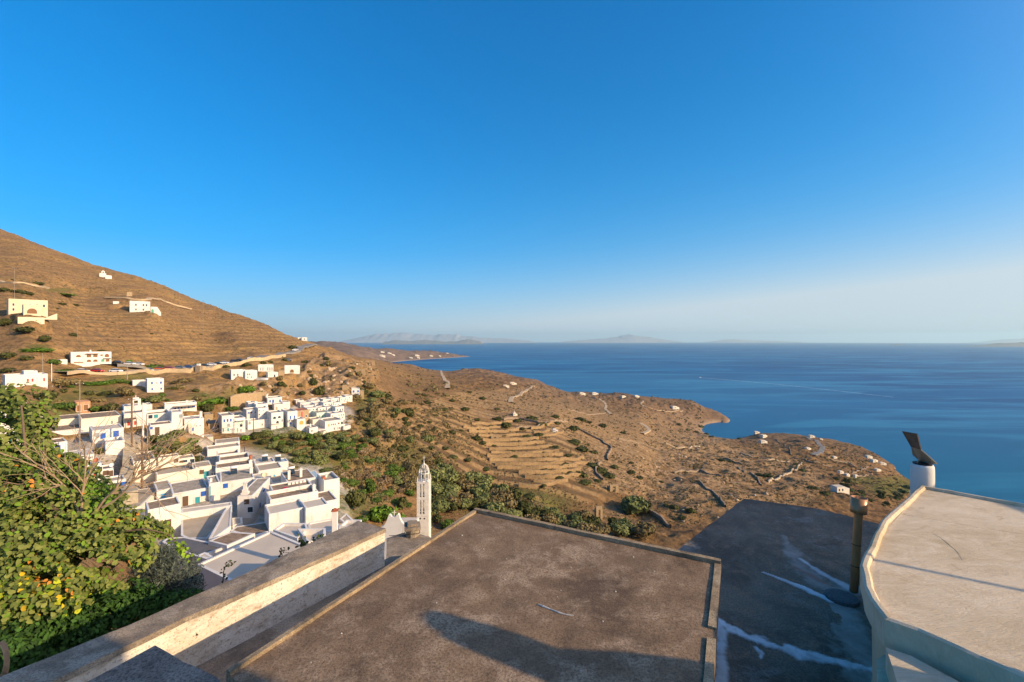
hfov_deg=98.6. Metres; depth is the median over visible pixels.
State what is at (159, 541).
white house
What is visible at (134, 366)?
car road
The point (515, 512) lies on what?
tree
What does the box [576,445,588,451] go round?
shrub
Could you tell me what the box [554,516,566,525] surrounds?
tree
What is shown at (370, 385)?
shrub
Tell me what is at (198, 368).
stone pillar
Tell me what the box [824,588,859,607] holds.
stone disc
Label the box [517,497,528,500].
tree
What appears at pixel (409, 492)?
shrub
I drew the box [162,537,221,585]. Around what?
white house
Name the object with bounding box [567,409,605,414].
field wall
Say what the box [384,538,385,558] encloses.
white house
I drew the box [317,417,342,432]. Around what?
white house
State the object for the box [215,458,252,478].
white house
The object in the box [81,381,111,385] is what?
shrub
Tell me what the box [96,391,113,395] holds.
shrub
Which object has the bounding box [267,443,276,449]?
tree
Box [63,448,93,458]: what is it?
white house
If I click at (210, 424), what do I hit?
stone house
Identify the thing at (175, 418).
white house
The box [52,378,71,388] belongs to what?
tree
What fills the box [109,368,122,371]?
parked car
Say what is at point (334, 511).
chimney
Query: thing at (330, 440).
tree
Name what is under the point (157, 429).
door
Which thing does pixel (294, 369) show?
white house
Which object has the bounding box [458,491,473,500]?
tree
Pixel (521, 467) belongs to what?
terrace wall
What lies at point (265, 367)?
white house
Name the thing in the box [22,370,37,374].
roof room
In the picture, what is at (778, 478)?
field wall
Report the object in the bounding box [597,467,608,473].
shrub
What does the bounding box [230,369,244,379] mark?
white house
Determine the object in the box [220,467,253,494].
white house
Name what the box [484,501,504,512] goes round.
tree
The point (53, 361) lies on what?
tree
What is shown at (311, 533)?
white house
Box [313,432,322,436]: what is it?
tree
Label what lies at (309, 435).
tree
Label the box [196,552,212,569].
white house
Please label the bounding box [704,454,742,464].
field wall
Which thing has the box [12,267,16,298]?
utility pole
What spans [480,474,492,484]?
tree
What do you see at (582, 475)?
shrub
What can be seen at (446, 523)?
tree
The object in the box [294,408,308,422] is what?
stone house
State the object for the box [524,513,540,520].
tree
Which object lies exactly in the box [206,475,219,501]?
white house
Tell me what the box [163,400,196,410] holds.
long house
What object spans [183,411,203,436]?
white house
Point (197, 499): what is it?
door
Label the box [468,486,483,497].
tree
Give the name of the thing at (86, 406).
window
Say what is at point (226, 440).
white house
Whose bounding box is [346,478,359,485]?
shrub
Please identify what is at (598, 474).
dry stone wall
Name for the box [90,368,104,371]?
parked car
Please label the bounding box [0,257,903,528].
dry scrub
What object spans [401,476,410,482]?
shrub
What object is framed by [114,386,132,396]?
tree
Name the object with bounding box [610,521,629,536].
tree
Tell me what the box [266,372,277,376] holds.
white house
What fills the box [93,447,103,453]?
shrub
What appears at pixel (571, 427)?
shrub
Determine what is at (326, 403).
white house
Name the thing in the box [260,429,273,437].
tree
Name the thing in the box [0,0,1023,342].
sky
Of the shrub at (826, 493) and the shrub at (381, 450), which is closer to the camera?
the shrub at (381, 450)
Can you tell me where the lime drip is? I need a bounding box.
[538,604,572,615]
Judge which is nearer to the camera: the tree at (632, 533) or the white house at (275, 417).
the tree at (632, 533)
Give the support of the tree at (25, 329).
on the terrain
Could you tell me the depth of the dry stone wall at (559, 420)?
290.55 m
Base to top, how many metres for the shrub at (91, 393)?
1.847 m
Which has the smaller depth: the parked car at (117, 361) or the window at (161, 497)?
the window at (161, 497)
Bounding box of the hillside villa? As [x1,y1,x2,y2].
[7,299,47,316]
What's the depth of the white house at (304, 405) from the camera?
178.16 m
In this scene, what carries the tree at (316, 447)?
on the terrain
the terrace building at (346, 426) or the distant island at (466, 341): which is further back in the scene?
the distant island at (466, 341)
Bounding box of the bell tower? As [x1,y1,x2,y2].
[416,457,430,536]
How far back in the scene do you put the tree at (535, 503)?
156.21 m
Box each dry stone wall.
[503,417,538,422]
[516,419,567,427]
[572,425,611,458]
[595,460,602,479]
[634,495,671,527]
[699,480,725,505]
[737,466,761,485]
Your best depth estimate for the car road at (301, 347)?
331.59 m
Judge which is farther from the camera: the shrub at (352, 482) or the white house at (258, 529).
the shrub at (352, 482)
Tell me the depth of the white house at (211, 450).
117.13 m
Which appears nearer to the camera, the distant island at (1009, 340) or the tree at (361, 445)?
the tree at (361, 445)
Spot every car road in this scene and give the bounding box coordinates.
[100,350,300,370]
[294,344,316,350]
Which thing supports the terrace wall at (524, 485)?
on the terrain
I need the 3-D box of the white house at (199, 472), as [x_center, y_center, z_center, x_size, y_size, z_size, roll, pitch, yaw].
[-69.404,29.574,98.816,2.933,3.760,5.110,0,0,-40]
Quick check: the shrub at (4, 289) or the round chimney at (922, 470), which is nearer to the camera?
the round chimney at (922, 470)
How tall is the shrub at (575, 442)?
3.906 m
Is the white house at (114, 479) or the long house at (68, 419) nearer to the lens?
the white house at (114, 479)
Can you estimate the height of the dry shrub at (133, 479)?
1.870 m
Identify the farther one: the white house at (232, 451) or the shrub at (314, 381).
the shrub at (314, 381)
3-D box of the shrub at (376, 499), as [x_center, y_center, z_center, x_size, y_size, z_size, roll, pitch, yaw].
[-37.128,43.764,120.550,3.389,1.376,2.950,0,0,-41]
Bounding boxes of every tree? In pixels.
[0,318,13,326]
[0,352,17,359]
[0,367,16,372]
[0,382,200,631]
[13,326,34,332]
[38,335,51,342]
[38,390,59,400]
[47,358,61,364]
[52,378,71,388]
[53,402,76,409]
[70,378,82,384]
[89,405,102,411]
[100,402,119,410]
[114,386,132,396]
[145,395,164,403]
[148,445,163,453]
[155,432,177,444]
[171,428,185,437]
[172,442,193,454]
[198,403,213,411]
[237,385,256,392]
[240,434,250,439]
[249,431,262,439]
[256,438,269,444]
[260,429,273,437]
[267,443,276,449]
[271,436,279,440]
[276,432,288,438]
[276,444,284,450]
[277,381,285,386]
[278,440,285,444]
[280,446,294,453]
[288,441,300,448]
[290,456,304,462]
[291,450,301,456]
[292,431,306,439]
[295,448,306,452]
[299,441,307,445]
[302,457,311,463]
[305,433,313,438]
[306,438,317,445]
[309,452,322,459]
[312,445,321,449]
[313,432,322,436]
[320,448,329,452]
[322,432,333,438]
[323,443,338,450]
[324,438,336,443]
[333,450,347,459]
[334,432,345,439]
[337,442,347,449]
[341,436,351,442]
[344,448,354,454]
[344,489,366,510]
[345,441,356,446]
[350,434,359,438]
[356,515,368,521]
[357,443,367,447]
[365,480,375,492]
[366,437,378,443]
[366,504,398,523]
[369,427,380,436]
[397,496,407,509]
[401,480,416,490]
[420,469,445,481]
[425,465,439,469]
[431,483,443,493]
[431,494,447,502]
[431,499,449,514]
[431,513,442,522]
[437,462,453,471]
[438,490,456,497]
[439,468,460,483]
[440,519,453,528]
[442,482,460,492]
[446,500,459,512]
[447,493,461,504]
[455,480,476,491]
[456,470,465,478]
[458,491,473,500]
[459,497,472,508]
[465,470,481,481]
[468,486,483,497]
[470,498,481,509]
[474,495,489,500]
[476,481,491,491]
[478,500,489,508]
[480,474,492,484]
[480,491,490,497]
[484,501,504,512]
[487,495,502,502]
[488,487,499,494]
[494,488,513,502]
[496,483,508,490]
[503,496,517,508]
[503,508,512,514]
[508,508,522,516]
[509,487,523,498]
[516,500,533,514]
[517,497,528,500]
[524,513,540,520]
[528,499,543,509]
[528,506,542,516]
[540,507,555,516]
[541,513,561,523]
[548,507,559,514]
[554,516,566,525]
[555,512,565,517]
[562,520,571,526]
[568,511,582,520]
[569,519,584,528]
[575,522,595,531]
[578,509,595,519]
[581,518,594,524]
[589,526,603,533]
[590,516,601,525]
[596,523,610,534]
[607,517,618,524]
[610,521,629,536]
[618,517,631,522]
[621,495,651,514]
[622,521,633,526]
[627,527,635,536]
[630,521,653,540]
[643,522,656,535]
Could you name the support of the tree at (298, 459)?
on the terrain
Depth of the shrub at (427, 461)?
157.68 m
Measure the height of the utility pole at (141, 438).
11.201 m
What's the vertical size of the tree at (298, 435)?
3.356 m
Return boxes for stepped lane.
[119,439,137,504]
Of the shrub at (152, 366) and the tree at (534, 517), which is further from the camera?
the shrub at (152, 366)
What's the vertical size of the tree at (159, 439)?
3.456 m
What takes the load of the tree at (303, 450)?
on the terrain
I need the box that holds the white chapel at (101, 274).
[99,271,105,276]
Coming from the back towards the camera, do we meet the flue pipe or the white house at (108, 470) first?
the white house at (108, 470)
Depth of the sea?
2148.10 m
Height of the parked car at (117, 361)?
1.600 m
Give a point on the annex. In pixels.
(142, 382)
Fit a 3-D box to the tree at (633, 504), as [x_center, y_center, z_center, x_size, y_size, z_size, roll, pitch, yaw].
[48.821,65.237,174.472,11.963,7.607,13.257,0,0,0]
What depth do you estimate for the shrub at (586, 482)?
191.47 m
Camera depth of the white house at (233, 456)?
108.41 m
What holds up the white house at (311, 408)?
on the terrain
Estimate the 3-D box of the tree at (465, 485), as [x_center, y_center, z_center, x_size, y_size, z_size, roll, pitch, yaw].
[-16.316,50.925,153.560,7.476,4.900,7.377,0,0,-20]
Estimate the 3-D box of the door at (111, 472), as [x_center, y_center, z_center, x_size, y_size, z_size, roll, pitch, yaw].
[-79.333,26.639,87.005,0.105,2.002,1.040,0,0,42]
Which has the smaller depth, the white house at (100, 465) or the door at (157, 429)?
the white house at (100, 465)
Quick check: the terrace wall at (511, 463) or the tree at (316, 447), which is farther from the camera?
the terrace wall at (511, 463)
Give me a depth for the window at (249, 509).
80.47 m
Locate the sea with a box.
[347,342,1023,503]
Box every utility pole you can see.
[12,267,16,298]
[75,382,83,450]
[128,397,135,446]
[139,436,145,488]
[142,403,143,436]
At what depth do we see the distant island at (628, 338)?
42452.12 m
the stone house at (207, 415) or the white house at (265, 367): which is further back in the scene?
the white house at (265, 367)
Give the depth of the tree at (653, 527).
148.20 m
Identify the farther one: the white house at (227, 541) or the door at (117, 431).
the door at (117, 431)
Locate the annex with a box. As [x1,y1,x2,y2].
[131,379,145,386]
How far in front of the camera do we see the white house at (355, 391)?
208.92 m
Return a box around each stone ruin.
[342,385,348,389]
[356,369,364,375]
[594,505,602,519]
[607,484,618,491]
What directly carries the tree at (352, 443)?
on the terrain
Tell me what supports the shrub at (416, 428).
on the terrain
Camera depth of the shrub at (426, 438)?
184.45 m
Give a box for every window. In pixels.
[83,404,88,410]
[100,433,105,439]
[102,470,108,475]
[160,492,166,498]
[200,490,205,496]
[223,483,227,488]
[244,498,249,504]
[247,506,253,512]
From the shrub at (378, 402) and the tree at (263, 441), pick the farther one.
the shrub at (378, 402)
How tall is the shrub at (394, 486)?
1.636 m
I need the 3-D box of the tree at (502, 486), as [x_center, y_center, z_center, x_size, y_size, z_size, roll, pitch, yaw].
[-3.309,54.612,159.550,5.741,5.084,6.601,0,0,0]
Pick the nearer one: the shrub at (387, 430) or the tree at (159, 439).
the tree at (159, 439)
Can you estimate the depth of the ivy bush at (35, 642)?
6.69 m
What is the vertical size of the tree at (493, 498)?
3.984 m
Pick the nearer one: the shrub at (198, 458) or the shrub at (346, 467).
the shrub at (198, 458)
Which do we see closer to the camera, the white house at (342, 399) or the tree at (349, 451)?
the tree at (349, 451)
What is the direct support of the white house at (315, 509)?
on the terrain
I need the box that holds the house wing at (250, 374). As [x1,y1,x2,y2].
[245,370,256,379]
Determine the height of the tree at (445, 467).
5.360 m
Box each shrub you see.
[0,288,9,291]
[0,402,233,524]
[9,289,28,292]
[18,347,55,351]
[19,355,34,360]
[21,291,34,295]
[32,281,43,285]
[56,369,76,372]
[58,388,67,392]
[59,293,76,295]
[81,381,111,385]
[84,391,94,395]
[87,397,106,402]
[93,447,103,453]
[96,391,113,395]
[105,379,124,383]
[126,543,207,605]
[144,364,164,367]
[144,434,158,442]
[166,443,183,448]
[169,378,193,383]
[172,384,184,388]
[187,437,199,443]
[189,445,202,453]
[193,395,202,400]
[194,455,203,460]
[202,397,228,403]
[225,406,239,410]
[309,377,317,384]
[311,456,329,465]
[313,385,325,394]
[319,467,332,472]
[324,361,331,365]
[331,466,343,475]
[340,477,348,481]
[341,465,350,470]
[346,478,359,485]
[348,453,357,458]
[350,394,361,401]
[354,468,363,473]
[355,447,367,454]
[355,460,363,464]
[356,473,363,479]
[357,489,368,494]
[358,414,367,418]
[362,383,375,388]
[363,473,373,479]
[364,467,373,472]
[365,403,378,413]
[366,397,376,401]
[366,458,374,462]
[368,400,381,405]
[370,389,385,397]
[370,471,381,477]
[370,497,382,502]
[373,440,381,447]
[373,456,385,462]
[375,447,386,452]
[375,475,392,484]
[378,403,386,407]
[378,423,387,428]
[380,397,392,404]
[381,456,393,462]
[382,488,394,496]
[384,428,392,433]
[384,470,398,476]
[385,432,397,438]
[386,463,398,470]
[388,485,397,489]
[391,407,400,413]
[392,459,400,464]
[393,478,402,485]
[395,436,404,443]
[395,466,404,471]
[395,488,405,493]
[397,445,409,452]
[398,399,407,404]
[401,408,414,416]
[401,429,408,434]
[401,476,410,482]
[402,421,411,425]
[402,460,418,471]
[402,471,414,476]
[404,489,414,495]
[405,435,415,442]
[409,474,418,479]
[411,452,421,458]
[412,426,420,430]
[420,432,430,435]
[420,435,434,441]
[421,447,428,452]
[422,458,434,464]
[433,452,442,458]
[433,458,441,463]
[471,435,480,440]
[501,422,511,428]
[523,492,534,499]
[524,415,537,419]
[566,439,580,445]
[568,425,578,429]
[575,417,585,421]
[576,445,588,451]
[576,471,588,478]
[578,479,591,485]
[586,462,599,467]
[588,450,598,453]
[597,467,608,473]
[603,472,614,478]
[669,504,678,509]
[684,508,695,512]
[762,473,773,477]
[806,485,819,489]
[817,491,830,495]
[841,478,851,482]
[876,493,885,498]
[892,492,902,496]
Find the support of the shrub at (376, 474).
on the terrain
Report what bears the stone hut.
on the terrain
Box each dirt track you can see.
[440,370,449,388]
[508,385,534,402]
[599,399,612,414]
[640,401,682,411]
[640,422,650,434]
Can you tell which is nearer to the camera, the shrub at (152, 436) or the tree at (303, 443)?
the shrub at (152, 436)
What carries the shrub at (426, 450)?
on the terrain
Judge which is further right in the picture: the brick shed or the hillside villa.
the brick shed
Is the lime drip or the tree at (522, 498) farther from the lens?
the tree at (522, 498)
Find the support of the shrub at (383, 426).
on the terrain
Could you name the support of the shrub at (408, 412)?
on the terrain
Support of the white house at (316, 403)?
on the terrain
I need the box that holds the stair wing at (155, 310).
[150,307,160,315]
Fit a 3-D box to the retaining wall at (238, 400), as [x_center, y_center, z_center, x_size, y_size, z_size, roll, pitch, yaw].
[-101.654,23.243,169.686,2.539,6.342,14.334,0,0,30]
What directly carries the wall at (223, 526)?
on the terrain
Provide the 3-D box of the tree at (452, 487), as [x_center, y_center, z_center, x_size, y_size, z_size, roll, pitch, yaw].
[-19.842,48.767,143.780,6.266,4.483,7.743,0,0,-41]
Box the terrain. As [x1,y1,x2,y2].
[0,229,909,628]
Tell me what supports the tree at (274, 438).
on the terrain
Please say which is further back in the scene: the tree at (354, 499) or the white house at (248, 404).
the white house at (248, 404)
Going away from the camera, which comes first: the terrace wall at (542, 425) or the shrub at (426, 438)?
the shrub at (426, 438)
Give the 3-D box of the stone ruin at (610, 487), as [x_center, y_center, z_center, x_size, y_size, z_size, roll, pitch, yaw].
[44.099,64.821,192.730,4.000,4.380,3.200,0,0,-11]
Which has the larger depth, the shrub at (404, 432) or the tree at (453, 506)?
the shrub at (404, 432)
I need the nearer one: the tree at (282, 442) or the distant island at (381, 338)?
the tree at (282, 442)
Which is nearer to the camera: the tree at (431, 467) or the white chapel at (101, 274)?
the tree at (431, 467)
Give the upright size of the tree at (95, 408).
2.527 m
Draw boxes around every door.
[107,470,113,475]
[113,430,118,436]
[155,427,159,434]
[164,518,171,526]
[182,495,188,506]
[195,496,199,502]
[203,470,208,478]
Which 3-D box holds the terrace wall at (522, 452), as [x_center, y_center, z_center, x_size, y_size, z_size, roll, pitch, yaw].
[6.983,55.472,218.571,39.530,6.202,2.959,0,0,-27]
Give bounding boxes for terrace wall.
[181,502,231,519]
[462,426,503,429]
[468,428,518,432]
[471,420,512,424]
[477,432,530,436]
[482,436,538,441]
[484,440,543,445]
[486,452,562,457]
[488,456,583,461]
[489,444,555,449]
[490,449,558,453]
[495,460,589,465]
[497,463,576,469]
[518,467,580,473]
[518,481,555,488]
[525,472,584,478]
[530,421,552,428]
[533,427,559,432]
[533,478,567,483]
[539,430,563,436]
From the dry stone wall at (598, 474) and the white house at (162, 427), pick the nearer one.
the white house at (162, 427)
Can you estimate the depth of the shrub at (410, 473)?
143.20 m
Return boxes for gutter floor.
[196,556,400,681]
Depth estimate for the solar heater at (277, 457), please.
110.46 m
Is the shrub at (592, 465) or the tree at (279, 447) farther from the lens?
the shrub at (592, 465)
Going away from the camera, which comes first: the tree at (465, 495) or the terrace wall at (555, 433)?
the tree at (465, 495)
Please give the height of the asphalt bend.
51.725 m
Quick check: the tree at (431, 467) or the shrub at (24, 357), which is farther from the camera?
the shrub at (24, 357)
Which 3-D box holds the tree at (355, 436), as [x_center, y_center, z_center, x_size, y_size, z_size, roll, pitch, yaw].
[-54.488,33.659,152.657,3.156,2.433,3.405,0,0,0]
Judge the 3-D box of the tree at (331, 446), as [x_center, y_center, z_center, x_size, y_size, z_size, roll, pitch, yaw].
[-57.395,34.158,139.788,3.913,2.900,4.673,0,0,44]
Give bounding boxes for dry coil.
[0,640,9,678]
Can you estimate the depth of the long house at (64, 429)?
108.59 m
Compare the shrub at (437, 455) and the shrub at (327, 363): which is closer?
the shrub at (437, 455)
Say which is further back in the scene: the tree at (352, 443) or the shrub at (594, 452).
the shrub at (594, 452)
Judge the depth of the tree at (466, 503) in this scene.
136.79 m
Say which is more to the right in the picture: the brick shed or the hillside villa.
the brick shed
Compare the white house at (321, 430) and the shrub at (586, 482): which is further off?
the shrub at (586, 482)
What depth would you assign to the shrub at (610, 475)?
209.29 m
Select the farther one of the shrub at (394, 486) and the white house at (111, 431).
the shrub at (394, 486)
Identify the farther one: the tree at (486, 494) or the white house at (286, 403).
the white house at (286, 403)
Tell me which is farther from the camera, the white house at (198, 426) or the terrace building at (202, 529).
the white house at (198, 426)
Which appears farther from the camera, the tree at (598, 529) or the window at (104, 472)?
the tree at (598, 529)
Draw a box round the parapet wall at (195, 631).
[0,521,386,681]
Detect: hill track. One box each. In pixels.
[0,280,49,288]
[105,296,191,308]
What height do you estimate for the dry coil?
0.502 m
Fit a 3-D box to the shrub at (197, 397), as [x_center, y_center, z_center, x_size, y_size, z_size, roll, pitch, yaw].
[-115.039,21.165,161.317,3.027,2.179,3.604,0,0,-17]
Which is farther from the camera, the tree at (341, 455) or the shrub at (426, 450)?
the shrub at (426, 450)
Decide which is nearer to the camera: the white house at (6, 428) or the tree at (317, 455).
the white house at (6, 428)
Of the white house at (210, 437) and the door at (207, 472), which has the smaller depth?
the door at (207, 472)
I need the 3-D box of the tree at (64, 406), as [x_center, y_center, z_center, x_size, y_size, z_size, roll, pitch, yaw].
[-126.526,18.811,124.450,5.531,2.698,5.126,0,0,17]
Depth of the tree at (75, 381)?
148.24 m
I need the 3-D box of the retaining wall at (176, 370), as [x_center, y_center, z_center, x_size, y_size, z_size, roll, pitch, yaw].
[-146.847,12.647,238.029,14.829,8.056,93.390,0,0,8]
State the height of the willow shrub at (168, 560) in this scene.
5.024 m
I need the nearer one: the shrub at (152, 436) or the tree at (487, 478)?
the shrub at (152, 436)
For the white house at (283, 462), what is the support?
on the terrain
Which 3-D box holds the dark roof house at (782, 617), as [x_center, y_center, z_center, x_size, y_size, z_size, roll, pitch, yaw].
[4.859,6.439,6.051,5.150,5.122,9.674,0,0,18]
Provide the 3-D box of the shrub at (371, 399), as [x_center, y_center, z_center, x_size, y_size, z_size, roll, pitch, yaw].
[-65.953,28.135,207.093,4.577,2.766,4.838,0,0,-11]
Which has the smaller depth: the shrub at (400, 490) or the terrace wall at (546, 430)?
the shrub at (400, 490)
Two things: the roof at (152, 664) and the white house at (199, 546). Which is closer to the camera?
the roof at (152, 664)
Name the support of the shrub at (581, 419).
on the terrain
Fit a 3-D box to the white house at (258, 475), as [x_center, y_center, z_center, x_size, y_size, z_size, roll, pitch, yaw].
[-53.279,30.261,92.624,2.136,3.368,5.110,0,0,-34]
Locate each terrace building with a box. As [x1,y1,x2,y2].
[181,513,222,541]
[342,424,350,429]
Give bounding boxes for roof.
[89,646,219,681]
[386,533,429,557]
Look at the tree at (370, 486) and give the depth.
123.23 m
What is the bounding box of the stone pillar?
[195,364,202,372]
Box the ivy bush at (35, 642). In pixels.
[0,577,204,675]
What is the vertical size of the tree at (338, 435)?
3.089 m
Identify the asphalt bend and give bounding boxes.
[805,437,824,455]
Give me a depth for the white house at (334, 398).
193.41 m
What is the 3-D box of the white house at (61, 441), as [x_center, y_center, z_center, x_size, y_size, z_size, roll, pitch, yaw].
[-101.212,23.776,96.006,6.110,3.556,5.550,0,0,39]
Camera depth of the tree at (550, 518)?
143.88 m
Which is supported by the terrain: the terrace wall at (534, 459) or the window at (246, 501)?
the terrace wall at (534, 459)
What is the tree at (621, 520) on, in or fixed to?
on the terrain
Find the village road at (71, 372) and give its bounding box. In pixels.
[55,369,146,374]
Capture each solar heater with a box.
[230,466,237,473]
[261,454,267,461]
[274,454,280,461]
[287,466,294,473]
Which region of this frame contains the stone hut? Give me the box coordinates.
[278,370,283,375]
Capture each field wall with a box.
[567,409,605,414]
[618,438,665,452]
[665,442,699,448]
[674,469,721,476]
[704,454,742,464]
[740,452,789,461]
[767,462,802,482]
[795,458,831,466]
[828,456,870,471]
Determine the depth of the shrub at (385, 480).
133.41 m
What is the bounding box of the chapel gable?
[382,510,418,537]
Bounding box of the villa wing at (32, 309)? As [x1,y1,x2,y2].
[18,304,56,323]
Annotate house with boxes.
[0,412,20,444]
[2,372,47,388]
[48,437,66,451]
[50,424,88,434]
[54,413,81,425]
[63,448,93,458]
[69,350,110,366]
[77,411,121,427]
[87,458,102,479]
[89,423,123,443]
[102,464,113,475]
[103,436,124,455]
[105,475,126,485]
[122,403,146,430]
[125,487,155,518]
[129,301,149,311]
[130,451,155,482]
[145,496,180,530]
[146,377,163,391]
[146,409,168,424]
[148,420,171,435]
[150,537,174,569]
[153,480,170,498]
[157,453,178,465]
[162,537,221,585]
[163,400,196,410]
[169,409,182,429]
[170,478,208,506]
[179,454,194,463]
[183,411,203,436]
[193,460,211,478]
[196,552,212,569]
[197,531,299,590]
[203,412,212,421]
[204,434,212,441]
[206,419,218,431]
[206,442,239,456]
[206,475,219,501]
[208,532,254,552]
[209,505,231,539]
[215,437,239,444]
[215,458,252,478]
[217,449,238,461]
[218,412,233,432]
[219,452,248,461]
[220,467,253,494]
[226,508,720,681]
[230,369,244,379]
[230,522,268,537]
[232,517,242,528]
[234,415,244,432]
[237,477,269,517]
[243,407,255,418]
[245,401,253,407]
[245,418,268,429]
[253,401,267,406]
[253,457,274,466]
[253,473,264,480]
[255,406,267,419]
[255,462,281,477]
[258,364,272,371]
[265,498,303,530]
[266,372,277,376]
[266,394,281,403]
[266,484,317,503]
[267,410,282,429]
[269,478,310,490]
[270,475,280,483]
[272,402,283,410]
[273,523,307,542]
[274,458,287,469]
[280,400,289,407]
[281,408,296,426]
[281,468,315,483]
[284,365,299,373]
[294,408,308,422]
[294,417,304,431]
[297,401,310,406]
[297,528,325,542]
[301,403,313,407]
[301,497,327,525]
[303,406,317,414]
[305,424,317,434]
[307,399,319,401]
[308,519,338,534]
[309,416,322,426]
[310,470,317,488]
[311,402,319,405]
[312,410,327,417]
[313,405,326,410]
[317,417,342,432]
[317,471,339,507]
[318,427,325,433]
[318,490,337,518]
[319,397,330,400]
[320,401,332,405]
[323,405,331,411]
[326,411,336,416]
[328,397,338,400]
[332,401,340,404]
[332,405,343,411]
[333,411,344,419]
[337,396,345,403]
[339,520,361,529]
[340,513,352,522]
[343,394,351,401]
[351,388,359,394]
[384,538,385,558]
[678,499,879,681]
[831,484,849,494]
[860,485,1023,681]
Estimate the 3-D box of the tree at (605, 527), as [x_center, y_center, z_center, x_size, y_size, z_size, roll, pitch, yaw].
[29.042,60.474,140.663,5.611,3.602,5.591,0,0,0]
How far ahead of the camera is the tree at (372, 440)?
152.44 m
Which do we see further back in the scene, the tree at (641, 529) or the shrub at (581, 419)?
the shrub at (581, 419)
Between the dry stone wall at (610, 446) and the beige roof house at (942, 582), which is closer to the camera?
the beige roof house at (942, 582)
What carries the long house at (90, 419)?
on the terrain
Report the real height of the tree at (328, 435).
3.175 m
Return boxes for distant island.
[340,332,536,342]
[381,339,482,343]
[558,334,686,342]
[705,339,807,342]
[968,338,1023,342]
[972,342,1023,346]
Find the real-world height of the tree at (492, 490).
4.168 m
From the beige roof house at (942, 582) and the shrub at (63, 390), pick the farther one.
the shrub at (63, 390)
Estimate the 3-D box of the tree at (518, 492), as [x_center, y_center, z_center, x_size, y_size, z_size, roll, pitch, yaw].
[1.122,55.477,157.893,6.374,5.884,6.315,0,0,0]
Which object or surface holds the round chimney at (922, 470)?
on the beige roof house at (942, 582)
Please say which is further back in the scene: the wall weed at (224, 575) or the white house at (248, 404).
the white house at (248, 404)
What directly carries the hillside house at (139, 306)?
on the terrain
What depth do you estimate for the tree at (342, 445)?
141.81 m
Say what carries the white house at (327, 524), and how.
on the terrain
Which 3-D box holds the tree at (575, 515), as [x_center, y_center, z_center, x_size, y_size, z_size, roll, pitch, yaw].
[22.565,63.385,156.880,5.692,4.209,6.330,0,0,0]
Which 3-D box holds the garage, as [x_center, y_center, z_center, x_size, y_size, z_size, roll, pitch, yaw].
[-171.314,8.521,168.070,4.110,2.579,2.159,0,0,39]
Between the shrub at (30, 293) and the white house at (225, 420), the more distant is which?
the shrub at (30, 293)
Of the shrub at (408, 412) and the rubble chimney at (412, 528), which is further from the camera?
the shrub at (408, 412)
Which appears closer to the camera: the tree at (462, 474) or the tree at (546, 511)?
the tree at (546, 511)
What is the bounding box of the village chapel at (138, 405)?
[122,397,151,410]
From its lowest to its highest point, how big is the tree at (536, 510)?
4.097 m
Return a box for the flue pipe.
[849,495,867,593]
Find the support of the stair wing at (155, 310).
on the terrain
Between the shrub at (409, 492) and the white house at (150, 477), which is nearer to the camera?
the white house at (150, 477)
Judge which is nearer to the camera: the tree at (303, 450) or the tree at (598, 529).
the tree at (303, 450)
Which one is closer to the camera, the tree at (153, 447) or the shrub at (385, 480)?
the tree at (153, 447)
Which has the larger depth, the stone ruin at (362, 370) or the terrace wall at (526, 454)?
the stone ruin at (362, 370)
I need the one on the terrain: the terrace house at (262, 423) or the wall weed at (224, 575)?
the terrace house at (262, 423)
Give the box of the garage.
[58,359,66,363]
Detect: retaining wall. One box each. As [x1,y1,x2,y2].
[146,354,285,374]
[228,391,266,407]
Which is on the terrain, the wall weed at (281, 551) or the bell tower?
the bell tower
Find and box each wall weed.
[219,560,235,583]
[278,547,289,556]
[295,534,323,547]
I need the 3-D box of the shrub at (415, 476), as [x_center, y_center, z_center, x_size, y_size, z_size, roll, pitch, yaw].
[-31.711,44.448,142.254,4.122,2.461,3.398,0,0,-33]
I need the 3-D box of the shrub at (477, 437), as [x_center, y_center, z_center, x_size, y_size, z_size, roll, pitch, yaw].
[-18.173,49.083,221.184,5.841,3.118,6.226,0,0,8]
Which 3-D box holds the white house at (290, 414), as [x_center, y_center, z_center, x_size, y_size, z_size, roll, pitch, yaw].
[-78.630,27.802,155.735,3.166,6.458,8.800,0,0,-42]
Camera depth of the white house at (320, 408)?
173.75 m
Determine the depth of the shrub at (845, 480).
357.96 m
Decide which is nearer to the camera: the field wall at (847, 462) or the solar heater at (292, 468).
the solar heater at (292, 468)
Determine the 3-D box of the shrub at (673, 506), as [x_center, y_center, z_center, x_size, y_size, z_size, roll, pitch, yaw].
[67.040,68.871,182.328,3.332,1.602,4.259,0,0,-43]
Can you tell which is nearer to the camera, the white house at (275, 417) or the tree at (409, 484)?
the tree at (409, 484)
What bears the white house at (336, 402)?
on the terrain
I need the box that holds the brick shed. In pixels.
[74,400,89,412]
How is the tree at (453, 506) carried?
on the terrain
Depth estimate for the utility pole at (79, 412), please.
91.93 m
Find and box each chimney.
[331,508,338,532]
[389,519,424,537]
[902,431,937,493]
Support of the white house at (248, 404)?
on the terrain
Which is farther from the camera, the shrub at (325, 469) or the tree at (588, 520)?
the tree at (588, 520)
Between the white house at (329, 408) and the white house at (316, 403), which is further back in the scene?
the white house at (316, 403)
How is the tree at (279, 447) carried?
on the terrain
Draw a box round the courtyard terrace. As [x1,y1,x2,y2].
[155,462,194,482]
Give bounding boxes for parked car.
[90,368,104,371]
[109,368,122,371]
[111,360,123,363]
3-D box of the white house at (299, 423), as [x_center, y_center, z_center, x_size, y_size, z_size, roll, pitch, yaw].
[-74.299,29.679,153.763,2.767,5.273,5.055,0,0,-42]

